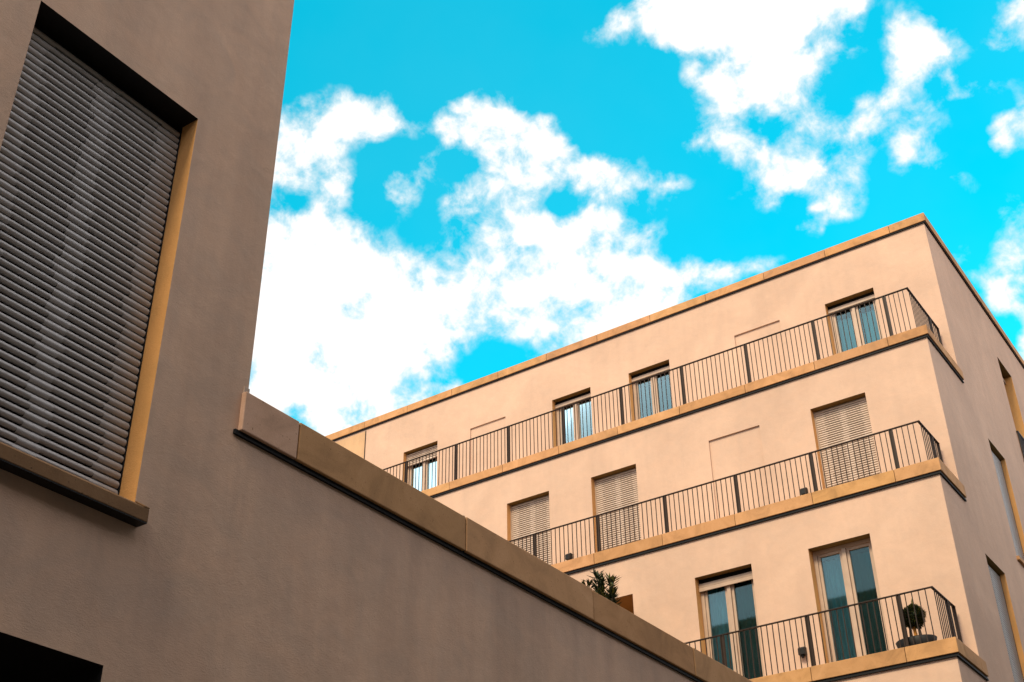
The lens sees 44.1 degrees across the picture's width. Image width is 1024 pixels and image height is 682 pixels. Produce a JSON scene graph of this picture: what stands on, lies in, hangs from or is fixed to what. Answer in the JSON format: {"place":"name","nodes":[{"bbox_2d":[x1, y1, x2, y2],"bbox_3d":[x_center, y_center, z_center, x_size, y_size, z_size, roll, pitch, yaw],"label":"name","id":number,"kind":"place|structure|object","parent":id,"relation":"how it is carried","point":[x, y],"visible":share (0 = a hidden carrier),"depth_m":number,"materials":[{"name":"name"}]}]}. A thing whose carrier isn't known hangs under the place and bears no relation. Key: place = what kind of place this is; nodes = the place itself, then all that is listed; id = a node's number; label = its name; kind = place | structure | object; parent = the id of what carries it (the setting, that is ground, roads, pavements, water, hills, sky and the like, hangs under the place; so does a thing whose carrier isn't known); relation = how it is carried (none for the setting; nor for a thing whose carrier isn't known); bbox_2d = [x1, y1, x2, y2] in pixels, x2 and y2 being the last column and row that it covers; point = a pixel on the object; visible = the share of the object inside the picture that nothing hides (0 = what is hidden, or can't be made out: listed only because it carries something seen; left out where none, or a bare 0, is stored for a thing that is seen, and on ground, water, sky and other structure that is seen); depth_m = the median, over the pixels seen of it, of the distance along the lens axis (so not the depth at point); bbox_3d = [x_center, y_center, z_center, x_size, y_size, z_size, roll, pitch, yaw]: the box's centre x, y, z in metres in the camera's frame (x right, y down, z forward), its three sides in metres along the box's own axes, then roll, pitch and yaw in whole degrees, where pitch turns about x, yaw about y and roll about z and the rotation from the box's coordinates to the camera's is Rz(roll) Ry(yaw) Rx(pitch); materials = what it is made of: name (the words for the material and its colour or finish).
{"place":"outdoors","nodes":[
{"label":"outdoors","id":0,"kind":"place"},
{"bbox_2d":[0,0,751,681],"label":"apartment building","id":1,"kind":"structure","parent":0,"point":[178,502],"depth_m":6.62,"materials":[{"name":"paint"}]},
{"bbox_2d":[0,23,181,494],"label":"window","id":2,"kind":"structure","parent":1,"relation":"in","point":[87,168],"depth_m":6.28,"materials":[{"name":"metal"}]},
{"bbox_2d":[249,0,1023,435],"label":"sky","id":3,"kind":"structure","parent":0,"point":[464,191],"materials":[{"name":"blue"}]},
{"bbox_2d":[325,213,1023,681],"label":"apartment building","id":4,"kind":"structure","parent":0,"point":[669,463],"depth_m":23.52,"materials":[{"name":"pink paint"}]},
{"bbox_2d":[406,445,436,490],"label":"window","id":5,"kind":"structure","parent":4,"relation":"in","point":[434,448],"depth_m":31.24,"materials":[{"name":"glass"}]},
{"bbox_2d":[510,495,550,564],"bbox_3d":[0.431,4.277,25.616,1.050,2.320,0.072,-21,-38,28],"label":"window","id":6,"kind":"structure","parent":4,"relation":"in","point":[532,516],"depth_m":25.94,"materials":[{"name":"beige paint"}]},
{"bbox_2d":[565,553,572,559],"bbox_3d":[1.114,4.225,24.778,0.110,0.130,0.100,-21,-38,28],"label":"wall lamp","id":7,"kind":"object","parent":4,"relation":"attached to","point":[570,557],"visible":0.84,"depth_m":24.74,"materials":[{"name":"black metal"}]},
{"bbox_2d":[555,391,592,445],"bbox_3d":[1.618,2.475,28.866,1.150,2.653,0.606,-21,-38,28],"label":"window","id":8,"kind":"structure","parent":4,"relation":"in","point":[585,395],"depth_m":29.15,"materials":[{"name":"glass"}]},
{"bbox_2d":[582,568,622,605],"bbox_3d":[1.542,5.100,21.274,0.932,2.688,0.695,-21,-38,28],"label":"leafy shrub","id":9,"kind":"object","parent":4,"relation":"on","point":[600,588],"visible":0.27,"depth_m":21.64,"materials":[{"name":"green plant"}]},
{"bbox_2d":[594,468,640,550],"bbox_3d":[2.118,3.626,24.639,1.040,2.320,0.072,-21,-38,28],"label":"window","id":10,"kind":"structure","parent":4,"relation":"in","point":[619,490],"depth_m":24.87,"materials":[{"name":"beige paint"}]},
{"bbox_2d":[631,363,672,419],"bbox_3d":[3.305,1.825,27.889,1.140,2.653,0.606,-21,-38,28],"label":"window","id":11,"kind":"structure","parent":4,"relation":"in","point":[651,372],"depth_m":28.23,"materials":[{"name":"blue glass"}]},
{"bbox_2d":[699,567,764,678],"bbox_3d":[3.812,5.089,21.014,1.160,2.530,0.606,-21,-38,28],"label":"window","id":12,"kind":"structure","parent":4,"relation":"in","point":[728,601],"depth_m":21.21,"materials":[{"name":"blue glass"}]},
{"bbox_2d":[798,647,806,657],"bbox_3d":[4.560,4.888,19.853,0.110,0.170,0.100,-21,-38,28],"label":"wall lamp","id":13,"kind":"object","parent":4,"relation":"attached to","point":[802,651],"visible":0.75,"depth_m":19.81,"materials":[{"name":"grey metal"}]},
{"bbox_2d":[800,487,807,494],"bbox_3d":[5.178,2.666,22.420,0.110,0.130,0.100,-21,-38,28],"label":"wall lamp","id":14,"kind":"object","parent":4,"relation":"attached to","point":[802,491],"visible":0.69,"depth_m":22.38,"materials":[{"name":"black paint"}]},
{"bbox_2d":[813,397,879,488],"bbox_3d":[5.997,2.130,22.393,1.050,2.320,0.072,-21,-38,28],"label":"window","id":15,"kind":"structure","parent":4,"relation":"in","point":[850,420],"depth_m":22.60,"materials":[{"name":"beige paint"}]},
{"bbox_2d":[812,538,889,662],"bbox_3d":[5.528,4.442,20.043,1.150,2.530,0.562,-21,-38,28],"label":"window","id":16,"kind":"structure","parent":4,"relation":"in","point":[846,574],"depth_m":20.14,"materials":[{"name":"blue glass"}]},
{"bbox_2d":[828,291,882,353],"bbox_3d":[7.184,0.329,25.643,1.150,2.653,0.606,-21,-38,28],"label":"window","id":17,"kind":"structure","parent":4,"relation":"in","point":[868,296],"depth_m":25.97,"materials":[{"name":"blue glass"}]},
{"bbox_2d":[896,600,936,647],"bbox_3d":[5.778,4.130,18.191,0.600,0.885,0.403,-21,-38,28],"label":"potted topiary","id":18,"kind":"object","parent":4,"relation":"on","point":[923,637],"visible":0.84,"depth_m":18.15,"materials":[{"name":"green plant"}]},
{"bbox_2d":[988,565,1023,681],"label":"window","id":19,"kind":"structure","parent":4,"relation":"in","point":[996,581],"depth_m":20.81,"materials":[{"name":"metal"}]},
{"bbox_2d":[991,451,1023,559],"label":"window","id":20,"kind":"structure","parent":4,"relation":"in","point":[1008,507],"depth_m":24.11,"materials":[{"name":"glass"}]}
]}

